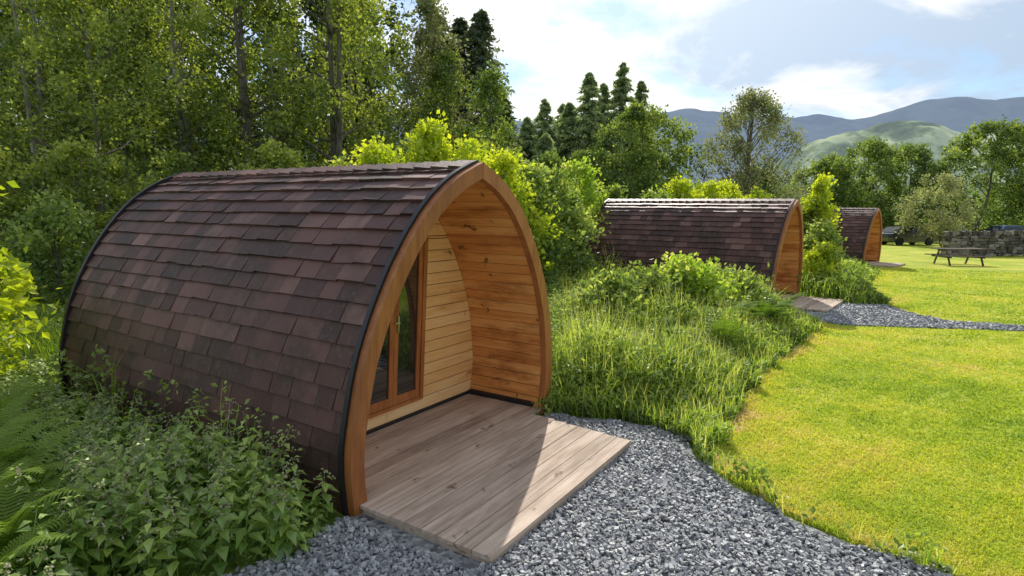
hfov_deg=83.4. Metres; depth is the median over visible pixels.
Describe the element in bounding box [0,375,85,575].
fern patch
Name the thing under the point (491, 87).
alder tree
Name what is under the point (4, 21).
alder tree
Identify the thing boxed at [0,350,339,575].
nettle patch
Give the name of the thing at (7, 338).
hazel sapling
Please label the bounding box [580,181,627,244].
hazel shrub
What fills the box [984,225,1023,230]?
parked car
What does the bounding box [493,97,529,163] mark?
pine tree
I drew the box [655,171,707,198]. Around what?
hazel shrub
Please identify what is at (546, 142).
larch tree
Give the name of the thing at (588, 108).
larch tree
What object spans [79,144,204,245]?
hazel shrub
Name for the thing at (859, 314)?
slate gravel
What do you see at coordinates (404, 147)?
hazel shrub
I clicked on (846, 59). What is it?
sky
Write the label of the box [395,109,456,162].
hazel shrub
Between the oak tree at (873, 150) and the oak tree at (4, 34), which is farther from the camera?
the oak tree at (873, 150)
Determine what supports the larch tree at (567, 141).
on the ground at (207, 571)
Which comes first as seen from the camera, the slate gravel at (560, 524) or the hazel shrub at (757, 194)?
the slate gravel at (560, 524)
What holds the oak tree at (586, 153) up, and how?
on the ground at (207, 571)
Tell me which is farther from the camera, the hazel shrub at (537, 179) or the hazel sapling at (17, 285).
the hazel shrub at (537, 179)
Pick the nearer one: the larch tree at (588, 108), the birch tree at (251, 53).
the birch tree at (251, 53)
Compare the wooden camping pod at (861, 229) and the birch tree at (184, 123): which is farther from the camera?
the wooden camping pod at (861, 229)
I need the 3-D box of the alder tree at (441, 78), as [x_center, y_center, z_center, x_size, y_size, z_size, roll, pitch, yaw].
[-2.619,-5.465,24.178,5.362,8.896,4.158,-6,9,-43]
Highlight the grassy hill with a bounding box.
[760,120,1023,217]
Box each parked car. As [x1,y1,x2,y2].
[882,226,937,244]
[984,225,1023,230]
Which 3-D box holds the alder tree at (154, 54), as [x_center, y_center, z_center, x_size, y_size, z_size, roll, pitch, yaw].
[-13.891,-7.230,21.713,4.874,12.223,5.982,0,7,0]
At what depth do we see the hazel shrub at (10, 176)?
12.76 m
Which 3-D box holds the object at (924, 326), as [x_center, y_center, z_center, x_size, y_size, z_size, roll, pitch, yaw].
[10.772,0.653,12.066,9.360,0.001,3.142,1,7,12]
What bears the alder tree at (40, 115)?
on the ground at (207, 571)
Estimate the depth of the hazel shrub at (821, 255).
16.14 m
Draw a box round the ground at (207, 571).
[1,219,986,575]
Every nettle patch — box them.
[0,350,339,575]
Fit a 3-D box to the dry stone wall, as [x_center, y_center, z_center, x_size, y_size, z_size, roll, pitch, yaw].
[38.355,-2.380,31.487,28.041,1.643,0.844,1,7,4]
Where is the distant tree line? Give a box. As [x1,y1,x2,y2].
[53,127,1023,229]
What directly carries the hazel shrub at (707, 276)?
on the ground at (207, 571)
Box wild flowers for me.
[539,264,818,408]
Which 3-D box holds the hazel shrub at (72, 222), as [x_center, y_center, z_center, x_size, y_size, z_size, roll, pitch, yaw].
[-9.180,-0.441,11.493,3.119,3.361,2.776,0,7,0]
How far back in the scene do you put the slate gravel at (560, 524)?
3.73 m
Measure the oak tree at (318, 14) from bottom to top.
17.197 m
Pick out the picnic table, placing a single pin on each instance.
(948, 257)
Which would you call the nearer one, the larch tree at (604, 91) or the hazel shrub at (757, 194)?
the hazel shrub at (757, 194)
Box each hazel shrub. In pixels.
[0,134,143,286]
[0,143,39,286]
[0,181,102,309]
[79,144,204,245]
[228,137,307,170]
[317,150,354,166]
[350,134,407,164]
[392,128,452,162]
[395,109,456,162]
[437,130,548,266]
[469,134,529,186]
[482,144,562,280]
[506,157,577,294]
[530,149,575,237]
[531,161,610,283]
[551,267,676,330]
[559,152,608,263]
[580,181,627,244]
[614,260,706,309]
[640,186,672,198]
[647,250,753,311]
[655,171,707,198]
[690,179,740,198]
[699,262,774,304]
[709,178,749,198]
[741,186,774,198]
[800,172,847,262]
[800,238,848,294]
[801,202,815,254]
[803,218,847,272]
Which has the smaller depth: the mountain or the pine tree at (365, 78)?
the pine tree at (365, 78)
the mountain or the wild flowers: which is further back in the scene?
the mountain
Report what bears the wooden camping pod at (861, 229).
on the ground at (207, 571)
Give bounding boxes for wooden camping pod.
[58,160,630,564]
[579,198,843,312]
[822,208,905,267]
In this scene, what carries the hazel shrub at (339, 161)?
on the ground at (207, 571)
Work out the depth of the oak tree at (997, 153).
57.69 m
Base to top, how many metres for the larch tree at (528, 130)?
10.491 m
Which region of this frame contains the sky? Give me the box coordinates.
[1,0,1023,131]
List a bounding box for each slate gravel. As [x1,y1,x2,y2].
[222,411,963,575]
[802,303,1023,330]
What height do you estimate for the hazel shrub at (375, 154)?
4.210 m
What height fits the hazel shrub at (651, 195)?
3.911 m
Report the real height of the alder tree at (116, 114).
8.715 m
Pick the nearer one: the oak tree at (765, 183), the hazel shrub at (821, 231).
the hazel shrub at (821, 231)
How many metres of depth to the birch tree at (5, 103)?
15.40 m
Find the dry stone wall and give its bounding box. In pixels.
[939,229,1023,255]
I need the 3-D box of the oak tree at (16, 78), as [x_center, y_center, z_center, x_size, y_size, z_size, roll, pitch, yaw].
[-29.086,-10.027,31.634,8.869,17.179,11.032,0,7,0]
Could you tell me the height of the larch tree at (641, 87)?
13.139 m
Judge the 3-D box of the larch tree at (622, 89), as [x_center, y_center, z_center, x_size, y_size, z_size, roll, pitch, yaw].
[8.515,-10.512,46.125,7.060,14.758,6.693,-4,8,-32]
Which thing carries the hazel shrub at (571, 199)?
on the ground at (207, 571)
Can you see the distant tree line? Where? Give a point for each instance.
(998, 200)
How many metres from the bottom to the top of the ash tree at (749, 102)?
10.133 m
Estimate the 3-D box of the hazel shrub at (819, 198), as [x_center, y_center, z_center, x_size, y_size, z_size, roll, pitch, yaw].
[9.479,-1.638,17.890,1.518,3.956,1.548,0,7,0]
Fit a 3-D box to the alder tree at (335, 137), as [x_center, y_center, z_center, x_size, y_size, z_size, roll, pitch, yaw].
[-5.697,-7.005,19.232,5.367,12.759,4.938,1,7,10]
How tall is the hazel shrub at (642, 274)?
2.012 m
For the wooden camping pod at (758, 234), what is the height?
2.709 m
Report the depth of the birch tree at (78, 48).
19.47 m
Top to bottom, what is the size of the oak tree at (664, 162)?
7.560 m
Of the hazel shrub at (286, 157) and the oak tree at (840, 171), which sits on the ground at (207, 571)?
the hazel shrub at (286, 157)
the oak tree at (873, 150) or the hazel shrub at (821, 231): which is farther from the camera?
the oak tree at (873, 150)
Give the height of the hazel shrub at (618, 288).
2.013 m
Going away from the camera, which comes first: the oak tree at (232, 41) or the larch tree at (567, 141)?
the oak tree at (232, 41)
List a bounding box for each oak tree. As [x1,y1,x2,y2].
[0,0,151,214]
[0,0,154,175]
[0,4,67,192]
[26,0,232,221]
[64,1,259,190]
[163,0,324,170]
[230,0,408,166]
[260,0,432,159]
[565,145,629,247]
[588,99,715,198]
[619,153,695,198]
[729,166,786,198]
[777,148,882,207]
[829,135,925,228]
[864,142,975,230]
[919,114,1023,230]
[976,120,1023,227]
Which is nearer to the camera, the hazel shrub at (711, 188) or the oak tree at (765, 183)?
the hazel shrub at (711, 188)
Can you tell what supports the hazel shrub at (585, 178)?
on the ground at (207, 571)
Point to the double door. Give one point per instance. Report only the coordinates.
(399, 376)
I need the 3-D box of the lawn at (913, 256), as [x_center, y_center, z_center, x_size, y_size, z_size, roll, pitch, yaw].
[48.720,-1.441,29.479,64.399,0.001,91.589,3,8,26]
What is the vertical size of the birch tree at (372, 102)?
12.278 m
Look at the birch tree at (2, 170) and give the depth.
22.25 m
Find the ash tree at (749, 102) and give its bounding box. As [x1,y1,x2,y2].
[683,86,814,204]
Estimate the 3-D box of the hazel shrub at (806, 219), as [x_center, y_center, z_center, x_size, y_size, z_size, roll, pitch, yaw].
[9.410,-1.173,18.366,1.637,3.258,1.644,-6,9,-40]
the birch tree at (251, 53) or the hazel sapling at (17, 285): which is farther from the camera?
the birch tree at (251, 53)
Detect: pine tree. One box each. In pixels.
[319,0,402,163]
[398,17,474,156]
[442,16,478,156]
[451,7,516,148]
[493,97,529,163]
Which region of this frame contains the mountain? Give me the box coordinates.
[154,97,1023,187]
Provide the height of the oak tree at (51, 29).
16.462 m
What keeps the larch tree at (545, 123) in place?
on the ground at (207, 571)
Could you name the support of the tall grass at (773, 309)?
on the ground at (207, 571)
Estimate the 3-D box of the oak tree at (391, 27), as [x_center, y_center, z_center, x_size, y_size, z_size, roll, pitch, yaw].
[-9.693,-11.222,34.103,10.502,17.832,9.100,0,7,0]
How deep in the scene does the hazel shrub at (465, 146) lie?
11.22 m
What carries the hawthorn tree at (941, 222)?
on the lawn at (913, 256)
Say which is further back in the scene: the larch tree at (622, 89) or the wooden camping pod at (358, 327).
the larch tree at (622, 89)
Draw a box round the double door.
[368,237,427,418]
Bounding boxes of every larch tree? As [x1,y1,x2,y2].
[516,116,538,166]
[528,133,559,184]
[530,98,563,160]
[551,103,574,148]
[553,101,587,167]
[561,72,619,181]
[576,82,632,185]
[603,62,638,194]
[617,81,660,197]
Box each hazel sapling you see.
[0,180,59,380]
[0,313,30,381]
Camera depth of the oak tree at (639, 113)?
35.87 m
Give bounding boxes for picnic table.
[925,248,992,265]
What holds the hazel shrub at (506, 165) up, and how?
on the ground at (207, 571)
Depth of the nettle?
3.67 m
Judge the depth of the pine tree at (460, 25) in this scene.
35.10 m
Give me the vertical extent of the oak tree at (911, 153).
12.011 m
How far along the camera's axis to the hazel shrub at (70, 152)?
13.01 m
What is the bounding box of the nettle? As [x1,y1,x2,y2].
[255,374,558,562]
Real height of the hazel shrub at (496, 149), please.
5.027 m
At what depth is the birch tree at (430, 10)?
23.11 m
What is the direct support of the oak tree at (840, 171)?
on the lawn at (913, 256)
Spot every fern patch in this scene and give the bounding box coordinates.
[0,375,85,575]
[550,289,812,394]
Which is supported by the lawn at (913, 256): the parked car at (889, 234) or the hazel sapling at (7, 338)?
the parked car at (889, 234)
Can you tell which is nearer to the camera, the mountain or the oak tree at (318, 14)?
the oak tree at (318, 14)
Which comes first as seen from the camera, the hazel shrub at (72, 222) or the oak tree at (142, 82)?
the hazel shrub at (72, 222)
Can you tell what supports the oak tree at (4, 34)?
on the ground at (207, 571)
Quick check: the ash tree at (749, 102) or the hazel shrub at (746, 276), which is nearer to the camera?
the hazel shrub at (746, 276)
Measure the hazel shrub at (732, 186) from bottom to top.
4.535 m
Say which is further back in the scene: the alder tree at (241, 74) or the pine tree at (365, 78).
the pine tree at (365, 78)
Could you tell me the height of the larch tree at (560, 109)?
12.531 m
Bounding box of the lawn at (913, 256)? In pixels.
[712,241,1023,575]
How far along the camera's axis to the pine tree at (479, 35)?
34.06 m
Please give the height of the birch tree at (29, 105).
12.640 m
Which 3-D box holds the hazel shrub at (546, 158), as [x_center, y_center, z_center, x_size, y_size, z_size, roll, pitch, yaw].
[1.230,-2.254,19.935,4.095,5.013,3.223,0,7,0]
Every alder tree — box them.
[0,0,83,230]
[0,0,177,222]
[0,0,198,264]
[60,0,205,191]
[149,0,325,171]
[235,0,412,167]
[388,47,496,157]
[451,60,522,167]
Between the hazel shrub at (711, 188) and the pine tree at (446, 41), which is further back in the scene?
the pine tree at (446, 41)
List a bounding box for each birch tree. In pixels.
[0,0,129,231]
[0,53,34,237]
[0,79,20,188]
[5,0,199,213]
[94,0,260,199]
[184,0,363,170]
[281,0,441,166]
[387,0,492,160]
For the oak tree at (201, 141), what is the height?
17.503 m
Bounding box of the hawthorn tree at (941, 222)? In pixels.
[891,171,984,246]

